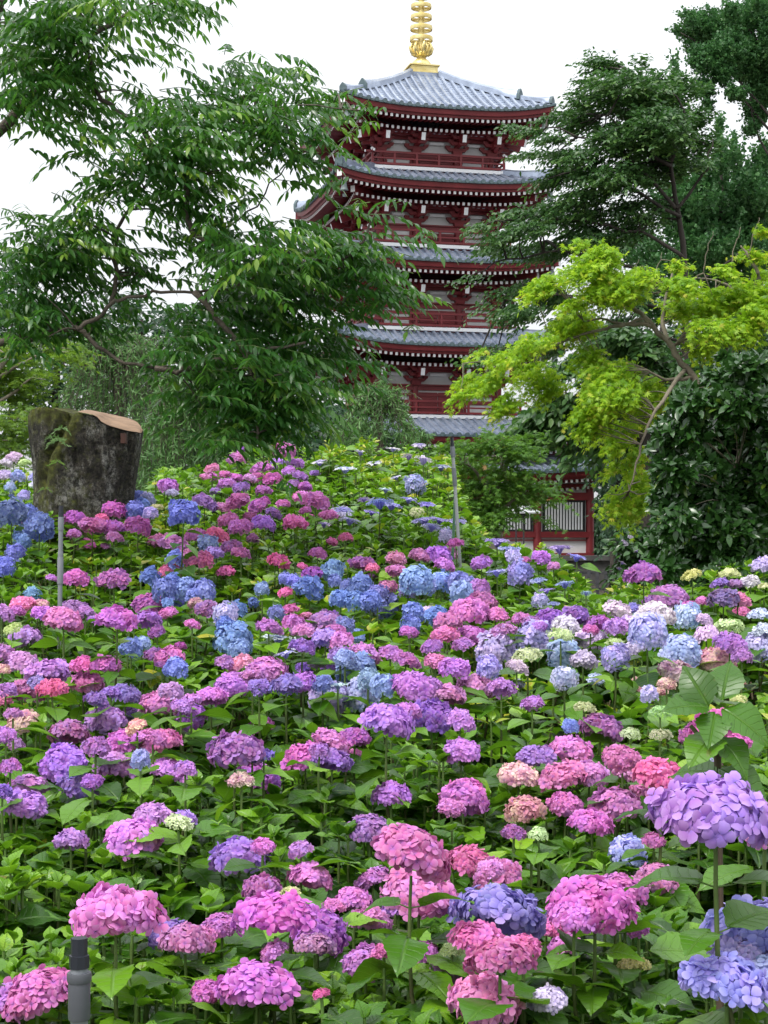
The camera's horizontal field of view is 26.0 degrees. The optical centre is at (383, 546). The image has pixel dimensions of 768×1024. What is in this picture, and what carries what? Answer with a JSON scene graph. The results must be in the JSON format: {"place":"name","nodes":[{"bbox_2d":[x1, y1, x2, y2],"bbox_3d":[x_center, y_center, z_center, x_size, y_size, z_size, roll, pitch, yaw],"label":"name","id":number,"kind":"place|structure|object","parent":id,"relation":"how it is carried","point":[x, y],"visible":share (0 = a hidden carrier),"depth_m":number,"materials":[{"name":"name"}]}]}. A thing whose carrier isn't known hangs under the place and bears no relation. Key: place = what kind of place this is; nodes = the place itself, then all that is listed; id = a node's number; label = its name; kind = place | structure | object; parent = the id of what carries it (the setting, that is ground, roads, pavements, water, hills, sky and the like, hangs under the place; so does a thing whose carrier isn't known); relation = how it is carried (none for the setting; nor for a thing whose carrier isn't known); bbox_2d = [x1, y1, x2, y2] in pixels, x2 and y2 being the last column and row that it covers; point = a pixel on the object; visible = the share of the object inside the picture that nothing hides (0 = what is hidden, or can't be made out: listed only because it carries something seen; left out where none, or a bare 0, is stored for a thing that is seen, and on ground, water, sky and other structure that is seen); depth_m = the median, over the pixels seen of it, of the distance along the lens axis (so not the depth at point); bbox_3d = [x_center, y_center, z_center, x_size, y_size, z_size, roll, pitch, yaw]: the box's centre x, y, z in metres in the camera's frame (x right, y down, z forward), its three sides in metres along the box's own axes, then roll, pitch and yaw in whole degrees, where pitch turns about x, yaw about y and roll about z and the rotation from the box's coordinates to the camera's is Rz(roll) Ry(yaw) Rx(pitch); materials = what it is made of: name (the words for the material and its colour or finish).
{"place":"outdoors","nodes":[
{"label":"outdoors","id":0,"kind":"place"},
{"bbox_2d":[109,535,654,825],"bbox_3d":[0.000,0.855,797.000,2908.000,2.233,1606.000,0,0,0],"label":"ground","id":1,"kind":"structure","parent":0,"point":[600,591],"depth_m":64.60,"materials":[{"name":"soil"}]},
{"bbox_2d":[0,451,32,581],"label":"hydrangea bush","id":2,"kind":"object","parent":1,"relation":"on","point":[18,482],"visible":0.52,"depth_m":14.11,"materials":[{"name":"blue plant"}]},
{"bbox_2d":[0,773,69,921],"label":"hydrangea bush","id":3,"kind":"object","parent":1,"relation":"on","point":[18,800],"visible":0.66,"depth_m":5.17,"materials":[{"name":"purple plant"}]},
{"bbox_2d":[0,585,85,747],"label":"hydrangea bush","id":4,"kind":"object","parent":1,"relation":"on","point":[26,635],"visible":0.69,"depth_m":8.38,"materials":[{"name":"pink plant"}]},
{"bbox_2d":[0,651,86,779],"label":"hydrangea bush","id":5,"kind":"object","parent":1,"relation":"on","point":[33,669],"visible":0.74,"depth_m":6.71,"materials":[{"name":"purple plant"}]},
{"bbox_2d":[0,494,95,654],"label":"hydrangea bush","id":6,"kind":"object","parent":1,"relation":"on","point":[19,566],"visible":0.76,"depth_m":10.89,"materials":[{"name":"blue plant"}]},
{"bbox_2d":[0,337,105,470],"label":"maple tree","id":7,"kind":"object","parent":1,"relation":"on","point":[16,380],"visible":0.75,"depth_m":20.99,"materials":[{"name":"green plant"}]},
{"bbox_2d":[57,505,63,648],"bbox_3d":[-1.694,0.545,8.700,0.044,1.516,0.032,0,0,0],"label":"sprinkler pipe","id":8,"kind":"object","parent":1,"relation":"on","point":[60,560],"visible":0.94,"depth_m":8.69,"materials":[{"name":"grey plastic"}]},
{"bbox_2d":[0,678,121,855],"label":"hydrangea bush","id":9,"kind":"object","parent":1,"relation":"on","point":[25,721],"visible":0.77,"depth_m":6.18,"materials":[{"name":"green plant"}]},
{"bbox_2d":[0,262,127,454],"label":"background tree","id":10,"kind":"object","parent":1,"relation":"on","point":[59,385],"visible":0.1,"depth_m":59.84,"materials":[{"name":"green plant"}]},
{"bbox_2d":[0,926,133,1023],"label":"hydrangea bush","id":11,"kind":"object","parent":1,"relation":"on","point":[35,991],"visible":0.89,"depth_m":3.47,"materials":[{"name":"pink plant"}]},
{"bbox_2d":[1,568,133,655],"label":"hydrangea bush","id":12,"kind":"object","parent":1,"relation":"on","point":[116,577],"visible":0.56,"depth_m":9.32,"materials":[{"name":"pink plant"}]},
{"bbox_2d":[0,742,140,897],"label":"hydrangea bush","id":13,"kind":"object","parent":1,"relation":"on","point":[78,795],"visible":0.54,"depth_m":5.44,"materials":[{"name":"purple plant"}]},
{"bbox_2d":[0,599,143,748],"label":"hydrangea bush","id":14,"kind":"object","parent":1,"relation":"on","point":[68,615],"visible":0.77,"depth_m":7.28,"materials":[{"name":"pink plant"}]},
{"bbox_2d":[67,936,91,1023],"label":"sprinkler pipe","id":15,"kind":"object","parent":1,"relation":"on","point":[79,976],"visible":1,"depth_m":2.89,"materials":[{"name":"grey plastic"}]},
{"bbox_2d":[28,407,142,644],"bbox_3d":[-2.259,-0.149,12.602,0.869,1.844,0.800,0,0,0],"label":"tree stump","id":16,"kind":"object","parent":1,"relation":"on","point":[100,458],"visible":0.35,"depth_m":12.29,"materials":[{"name":"grey wood"}]},
{"bbox_2d":[51,683,182,821],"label":"hydrangea bush","id":17,"kind":"object","parent":1,"relation":"on","point":[105,717],"visible":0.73,"depth_m":6.29,"materials":[{"name":"purple plant"}]},
{"bbox_2d":[4,881,232,1023],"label":"hydrangea bush","id":18,"kind":"object","parent":1,"relation":"on","point":[107,912],"visible":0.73,"depth_m":3.49,"materials":[{"name":"pink plant"}]},
{"bbox_2d":[40,500,197,644],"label":"hydrangea bush","id":19,"kind":"object","parent":1,"relation":"on","point":[111,555],"visible":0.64,"depth_m":11.28,"materials":[{"name":"pink plant"}]},
{"bbox_2d":[52,326,187,490],"bbox_3d":[-3.684,-1.662,23.017,1.979,2.823,1.797,0,0,0],"label":"weeping cherry","id":20,"kind":"object","parent":1,"relation":"on","point":[114,371],"visible":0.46,"depth_m":22.71,"materials":[{"name":"green plant"}]},
{"bbox_2d":[0,800,249,973],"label":"hydrangea bush","id":21,"kind":"object","parent":1,"relation":"on","point":[137,837],"visible":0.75,"depth_m":4.75,"materials":[{"name":"green plant"}]},
{"bbox_2d":[49,644,224,777],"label":"hydrangea bush","id":22,"kind":"object","parent":1,"relation":"on","point":[86,680],"visible":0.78,"depth_m":6.97,"materials":[{"name":"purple plant"}]},
{"bbox_2d":[66,285,211,489],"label":"background tree","id":23,"kind":"object","parent":1,"relation":"on","point":[154,311],"visible":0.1,"depth_m":61.33,"materials":[{"name":"green plant"}]},
{"bbox_2d":[51,728,243,902],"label":"hydrangea bush","id":24,"kind":"object","parent":1,"relation":"on","point":[170,772],"visible":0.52,"depth_m":5.50,"materials":[{"name":"green plant"}]},
{"bbox_2d":[75,592,221,816],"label":"hydrangea bush","id":25,"kind":"object","parent":1,"relation":"on","point":[157,626],"visible":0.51,"depth_m":8.20,"materials":[{"name":"pink plant"}]},
{"bbox_2d":[118,490,197,572],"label":"hydrangea bush","id":26,"kind":"object","parent":1,"relation":"on","point":[140,503],"visible":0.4,"depth_m":12.22,"materials":[{"name":"blue plant"}]},
{"bbox_2d":[106,565,219,686],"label":"hydrangea bush","id":27,"kind":"object","parent":1,"relation":"on","point":[178,593],"visible":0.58,"depth_m":8.97,"materials":[{"name":"blue plant"}]},
{"bbox_2d":[58,912,269,1022],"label":"hydrangea bush","id":28,"kind":"object","parent":1,"relation":"on","point":[214,940],"visible":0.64,"depth_m":3.87,"materials":[{"name":"pink plant"}]},
{"bbox_2d":[95,477,242,667],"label":"hydrangea bush","id":29,"kind":"object","parent":1,"relation":"on","point":[186,510],"visible":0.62,"depth_m":10.42,"materials":[{"name":"blue plant"}]},
{"bbox_2d":[135,372,227,492],"bbox_3d":[-2.341,-1.155,19.003,1.118,1.842,1.085,0,0,-44],"label":"weeping cherry","id":30,"kind":"object","parent":1,"relation":"on","point":[164,440],"visible":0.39,"depth_m":18.77,"materials":[{"name":"green plant"}]},
{"bbox_2d":[98,599,269,777],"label":"hydrangea bush","id":31,"kind":"object","parent":1,"relation":"on","point":[235,638],"visible":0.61,"depth_m":7.95,"materials":[{"name":"blue plant"}]},
{"bbox_2d":[94,526,306,654],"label":"hydrangea bush","id":32,"kind":"object","parent":1,"relation":"on","point":[234,578],"visible":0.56,"depth_m":10.30,"materials":[{"name":"pink plant"}]},
{"bbox_2d":[137,653,297,818],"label":"hydrangea bush","id":33,"kind":"object","parent":1,"relation":"on","point":[170,698],"visible":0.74,"depth_m":6.55,"materials":[{"name":"purple plant"}]},
{"bbox_2d":[141,446,315,611],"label":"hydrangea bush","id":34,"kind":"object","parent":1,"relation":"on","point":[229,479],"visible":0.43,"depth_m":14.49,"materials":[{"name":"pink plant"}]},
{"bbox_2d":[0,0,457,501],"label":"compound leaf tree","id":35,"kind":"object","parent":1,"relation":"on","point":[242,396],"visible":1,"depth_m":10.00,"materials":[{"name":"green plant"}]},
{"bbox_2d":[135,823,330,1008],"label":"hydrangea bush","id":36,"kind":"object","parent":1,"relation":"on","point":[233,854],"visible":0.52,"depth_m":4.58,"materials":[{"name":"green plant"}]},
{"bbox_2d":[179,492,288,655],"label":"hydrangea bush","id":37,"kind":"object","parent":1,"relation":"on","point":[230,523],"visible":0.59,"depth_m":11.84,"materials":[{"name":"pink plant"}]},
{"bbox_2d":[181,729,308,918],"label":"hydrangea bush","id":38,"kind":"object","parent":1,"relation":"on","point":[247,755],"visible":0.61,"depth_m":5.35,"materials":[{"name":"green plant"}]},
{"bbox_2d":[170,222,352,437],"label":"background tree","id":39,"kind":"object","parent":1,"relation":"on","point":[329,382],"visible":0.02,"depth_m":65.50,"materials":[{"name":"green plant"}]},
{"bbox_2d":[195,603,349,845],"bbox_3d":[-0.535,0.910,8.127,1.034,1.243,2.062,0,0,-14],"label":"hydrangea bush","id":40,"kind":"object","parent":1,"relation":"on","point":[297,644],"visible":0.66,"depth_m":7.85,"materials":[{"name":"purple plant"}]},
{"bbox_2d":[136,403,418,489],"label":"background tree","id":41,"kind":"object","parent":1,"relation":"on","point":[314,446],"visible":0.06,"depth_m":46.64,"materials":[{"name":"green plant"}]},
{"bbox_2d":[187,957,397,1023],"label":"hydrangea bush","id":42,"kind":"object","parent":1,"relation":"on","point":[246,988],"visible":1,"depth_m":3.39,"materials":[{"name":"pink plant"}]},
{"bbox_2d":[253,490,346,596],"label":"hydrangea bush","id":43,"kind":"object","parent":1,"relation":"on","point":[304,531],"visible":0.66,"depth_m":11.95,"materials":[{"name":"pink plant"}]},
{"bbox_2d":[210,888,390,1023],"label":"hydrangea bush","id":44,"kind":"object","parent":1,"relation":"on","point":[316,929],"visible":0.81,"depth_m":3.59,"materials":[{"name":"purple plant"}]},
{"bbox_2d":[244,442,357,592],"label":"hydrangea bush","id":45,"kind":"object","parent":1,"relation":"on","point":[302,484],"visible":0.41,"depth_m":14.38,"materials":[{"name":"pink plant"}]},
{"bbox_2d":[223,656,398,821],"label":"hydrangea bush","id":46,"kind":"object","parent":1,"relation":"on","point":[271,667],"visible":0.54,"depth_m":6.56,"materials":[{"name":"purple plant"}]},
{"bbox_2d":[215,532,417,746],"bbox_3d":[-0.178,0.607,10.268,1.621,1.412,2.937,0,0,20],"label":"hydrangea bush","id":47,"kind":"object","parent":1,"relation":"on","point":[370,566],"visible":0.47,"depth_m":9.93,"materials":[{"name":"pink plant"}]},
{"bbox_2d":[243,720,403,874],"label":"hydrangea bush","id":48,"kind":"object","parent":1,"relation":"on","point":[318,818],"visible":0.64,"depth_m":5.76,"materials":[{"name":"green plant"}]},
{"bbox_2d":[250,780,417,967],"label":"hydrangea bush","id":49,"kind":"object","parent":1,"relation":"on","point":[357,833],"visible":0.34,"depth_m":4.94,"materials":[{"name":"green plant"}]},
{"bbox_2d":[275,609,398,747],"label":"hydrangea bush","id":50,"kind":"object","parent":1,"relation":"on","point":[335,633],"visible":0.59,"depth_m":7.67,"materials":[{"name":"purple plant"}]},
{"bbox_2d":[278,559,407,671],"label":"hydrangea bush","id":51,"kind":"object","parent":1,"relation":"on","point":[360,588],"visible":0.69,"depth_m":9.05,"materials":[{"name":"blue plant"}]},
{"bbox_2d":[291,648,404,784],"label":"hydrangea bush","id":52,"kind":"object","parent":1,"relation":"on","point":[360,667],"visible":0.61,"depth_m":6.62,"materials":[{"name":"blue plant"}]},
{"bbox_2d":[280,860,416,1001],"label":"hydrangea bush","id":53,"kind":"object","parent":1,"relation":"on","point":[308,874],"visible":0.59,"depth_m":4.22,"materials":[{"name":"pink plant"}]},
{"bbox_2d":[323,377,435,470],"bbox_3d":[-0.074,-1.184,20.550,1.451,1.866,1.238,0,0,0],"label":"weeping cherry","id":54,"kind":"object","parent":1,"relation":"on","point":[374,405],"visible":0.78,"depth_m":20.36,"materials":[{"name":"green plant"}]},
{"bbox_2d":[311,940,465,1023],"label":"hydrangea bush","id":55,"kind":"object","parent":1,"relation":"on","point":[353,959],"visible":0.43,"depth_m":3.63,"materials":[{"name":"green plant"}]},
{"bbox_2d":[302,697,497,885],"bbox_3d":[0.095,1.129,5.833,0.852,1.243,1.224,0,0,45],"label":"hydrangea bush","id":56,"kind":"object","parent":1,"relation":"on","point":[461,750],"visible":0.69,"depth_m":5.65,"materials":[{"name":"purple plant"}]},
{"bbox_2d":[341,822,475,1016],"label":"hydrangea bush","id":57,"kind":"object","parent":1,"relation":"on","point":[407,893],"visible":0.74,"depth_m":3.53,"materials":[{"name":"pink plant"}]},
{"bbox_2d":[373,564,497,698],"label":"hydrangea bush","id":58,"kind":"object","parent":1,"relation":"on","point":[417,580],"visible":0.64,"depth_m":8.92,"materials":[{"name":"blue plant"}]},
{"bbox_2d":[305,434,579,593],"bbox_3d":[2.176,0.379,15.028,6.284,3.087,4.811,0,0,0],"label":"hydrangea bush","id":59,"kind":"object","parent":1,"relation":"on","point":[358,483],"visible":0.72,"depth_m":14.60,"materials":[{"name":"green plant"}]},
{"bbox_2d":[293,0,610,585],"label":"pagoda","id":60,"kind":"object","parent":1,"relation":"on","point":[434,150],"visible":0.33,"depth_m":81.15,"materials":[{"name":"red wood"}]},
{"bbox_2d":[450,437,461,576],"bbox_3d":[0.498,0.125,10.900,0.131,1.674,0.031,0,0,0],"label":"sprinkler pipe","id":61,"kind":"object","parent":1,"relation":"on","point":[454,474],"visible":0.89,"depth_m":10.89,"materials":[{"name":"plastic"}]},
{"bbox_2d":[360,644,552,822],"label":"hydrangea bush","id":62,"kind":"object","parent":1,"relation":"on","point":[413,685],"visible":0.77,"depth_m":6.49,"materials":[{"name":"purple plant"}]},
{"bbox_2d":[400,844,521,971],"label":"hydrangea bush","id":63,"kind":"object","parent":1,"relation":"on","point":[491,869],"visible":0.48,"depth_m":4.56,"materials":[{"name":"pink plant"}]},
{"bbox_2d":[385,590,539,823],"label":"hydrangea bush","id":64,"kind":"object","parent":1,"relation":"on","point":[459,662],"visible":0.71,"depth_m":7.75,"materials":[{"name":"pink plant"}]},
{"bbox_2d":[396,777,536,944],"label":"hydrangea bush","id":65,"kind":"object","parent":1,"relation":"on","point":[457,797],"visible":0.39,"depth_m":5.21,"materials":[{"name":"pink plant"}]},
{"bbox_2d":[408,538,560,726],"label":"hydrangea bush","id":66,"kind":"object","parent":1,"relation":"on","point":[447,562],"visible":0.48,"depth_m":10.11,"materials":[{"name":"purple plant"}]},
{"bbox_2d":[299,497,691,684],"bbox_3d":[1.746,0.765,12.354,4.906,2.300,2.318,0,0,-7],"label":"hydrangea bush","id":67,"kind":"object","parent":1,"relation":"on","point":[425,531],"visible":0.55,"depth_m":12.01,"materials":[{"name":"green plant"}]},
{"bbox_2d":[416,427,578,542],"bbox_3d":[1.541,-0.702,24.019,2.387,1.967,2.270,0,0,0],"label":"maple tree","id":68,"kind":"object","parent":1,"relation":"on","point":[494,505],"visible":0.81,"depth_m":23.55,"materials":[{"name":"green plant"}]},
{"bbox_2d":[406,919,653,1023],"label":"hydrangea bush","id":69,"kind":"object","parent":1,"relation":"on","point":[488,996],"visible":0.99,"depth_m":3.34,"materials":[{"name":"pink plant"}]},
{"bbox_2d":[475,760,607,945],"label":"hydrangea bush","id":70,"kind":"object","parent":1,"relation":"on","point":[532,851],"visible":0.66,"depth_m":5.17,"materials":[{"name":"green plant"}]},
{"bbox_2d":[403,882,681,1023],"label":"hydrangea bush","id":71,"kind":"object","parent":1,"relation":"on","point":[504,908],"visible":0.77,"depth_m":3.68,"materials":[{"name":"blue plant"}]},
{"bbox_2d":[473,538,615,699],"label":"hydrangea bush","id":72,"kind":"object","parent":1,"relation":"on","point":[510,554],"visible":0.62,"depth_m":10.49,"materials":[{"name":"purple plant"}]},
{"bbox_2d":[496,604,604,727],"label":"hydrangea bush","id":73,"kind":"object","parent":1,"relation":"on","point":[571,617],"visible":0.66,"depth_m":8.09,"materials":[{"name":"purple plant"}]},
{"bbox_2d":[482,712,673,888],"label":"hydrangea bush","id":74,"kind":"object","parent":1,"relation":"on","point":[580,769],"visible":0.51,"depth_m":5.70,"materials":[{"name":"pink plant"}]},
{"bbox_2d":[454,627,702,794],"bbox_3d":[0.865,0.991,7.298,1.401,1.219,1.504,0,0,0],"label":"hydrangea bush","id":75,"kind":"object","parent":1,"relation":"on","point":[493,656],"visible":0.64,"depth_m":7.06,"materials":[{"name":"green plant"}]},
{"bbox_2d":[444,46,739,455],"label":"cherry tree","id":76,"kind":"object","parent":1,"relation":"on","point":[654,129],"visible":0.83,"depth_m":43.37,"materials":[{"name":"green plant"}]},
{"bbox_2d":[487,309,707,587],"bbox_3d":[3.641,-1.015,27.084,3.556,5.776,2.678,0,0,-27],"label":"cherry tree","id":77,"kind":"object","parent":1,"relation":"on","point":[653,349],"visible":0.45,"depth_m":26.71,"materials":[{"name":"green plant"}]},
{"bbox_2d":[506,599,690,797],"bbox_3d":[1.013,0.896,7.894,1.017,1.288,1.382,0,0,28],"label":"hydrangea bush","id":78,"kind":"object","parent":1,"relation":"on","point":[621,613],"visible":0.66,"depth_m":7.82,"materials":[{"name":"green plant"}]},
{"bbox_2d":[443,218,767,542],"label":"maple tree","id":79,"kind":"object","parent":1,"relation":"on","point":[611,388],"visible":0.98,"depth_m":17.27,"materials":[{"name":"green plant"}]},
{"bbox_2d":[528,755,689,922],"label":"hydrangea bush","id":80,"kind":"object","parent":1,"relation":"on","point":[620,804],"visible":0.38,"depth_m":5.03,"materials":[{"name":"pink plant"}]},
{"bbox_2d":[496,545,724,739],"bbox_3d":[1.233,0.794,10.436,1.649,1.614,3.927,0,0,23],"label":"hydrangea bush","id":81,"kind":"object","parent":1,"relation":"on","point":[556,598],"visible":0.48,"depth_m":9.58,"materials":[{"name":"green plant"}]},
{"bbox_2d":[493,862,735,1023],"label":"hydrangea bush","id":82,"kind":"object","parent":1,"relation":"on","point":[586,915],"visible":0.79,"depth_m":3.63,"materials":[{"name":"pink plant"}]},
{"bbox_2d":[471,694,767,887],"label":"hydrangea bush","id":83,"kind":"object","parent":1,"relation":"on","point":[569,726],"visible":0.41,"depth_m":6.10,"materials":[{"name":"green plant"}]},
{"bbox_2d":[598,523,658,595],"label":"flowering shrub","id":84,"kind":"object","parent":1,"relation":"on","point":[630,555],"visible":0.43,"depth_m":25.73,"materials":[{"name":"green plant"}]},
{"bbox_2d":[577,365,713,587],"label":"background tree","id":85,"kind":"object","parent":1,"relation":"on","point":[605,489],"visible":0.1,"depth_m":70.47,"materials":[{"name":"green plant"}]},
{"bbox_2d":[577,560,744,725],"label":"hydrangea bush","id":86,"kind":"object","parent":1,"relation":"on","point":[670,595],"visible":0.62,"depth_m":8.60,"materials":[{"name":"purple plant"}]},
{"bbox_2d":[571,770,767,1023],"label":"hydrangea bush","id":87,"kind":"object","parent":1,"relation":"on","point":[710,809],"visible":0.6,"depth_m":2.75,"materials":[{"name":"purple plant"}]},
{"bbox_2d":[577,707,767,921],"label":"hydrangea bush","id":88,"kind":"object","parent":1,"relation":"on","point":[624,758],"visible":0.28,"depth_m":4.97,"materials":[{"name":"green plant"}]},
{"bbox_2d":[585,946,763,1023],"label":"hydrangea bush","id":89,"kind":"object","parent":1,"relation":"on","point":[671,996],"visible":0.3,"depth_m":3.62,"materials":[{"name":"green plant"}]},
{"bbox_2d":[616,600,739,743],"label":"hydrangea bush","id":90,"kind":"object","parent":1,"relation":"on","point":[645,625],"visible":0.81,"depth_m":7.08,"materials":[{"name":"blue plant"}]},
{"bbox_2d":[595,646,764,798],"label":"hydrangea bush","id":91,"kind":"object","parent":1,"relation":"on","point":[668,670],"visible":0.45,"depth_m":6.69,"materials":[{"name":"green plant"}]},
{"bbox_2d":[611,47,767,371],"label":"ginkgo tree","id":92,"kind":"object","parent":1,"relation":"on","point":[722,205],"visible":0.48,"depth_m":64.74,"materials":[{"name":"green plant"}]},
{"bbox_2d":[625,555,767,722],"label":"hydrangea bush","id":93,"kind":"object","parent":1,"relation":"on","point":[745,606],"visible":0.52,"depth_m":9.37,"materials":[{"name":"green plant"}]},
{"bbox_2d":[641,346,767,603],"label":"camellia bush","id":94,"kind":"object","parent":1,"relation":"on","point":[709,511],"visible":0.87,"depth_m":10.65,"materials":[{"name":"green plant"}]},
{"bbox_2d":[659,660,767,1009],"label":"hydrangea bush","id":95,"kind":"object","parent":1,"relation":"on","point":[700,690],"visible":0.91,"depth_m":3.29,"materials":[{"name":"green plant"}]},
{"bbox_2d":[664,0,767,154],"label":"ginkgo tree","id":96,"kind":"object","parent":1,"relation":"on","point":[722,45],"visible":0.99,"depth_m":57.26,"materials":[{"name":"green plant"}]},
{"bbox_2d":[677,894,767,1023],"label":"hydrangea bush","id":97,"kind":"object","parent":1,"relation":"on","point":[738,964],"visible":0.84,"depth_m":2.74,"materials":[{"name":"blue plant"}]},
{"bbox_2d":[699,607,767,764],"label":"hydrangea bush","id":98,"kind":"object","parent":1,"relation":"on","point":[750,652],"visible":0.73,"depth_m":7.73,"materials":[{"name":"purple plant"}]},
{"bbox_2d":[0,0,767,537],"label":"sky","id":99,"kind":"structure","parent":0,"point":[526,45],"materials":[{"name":"white"}]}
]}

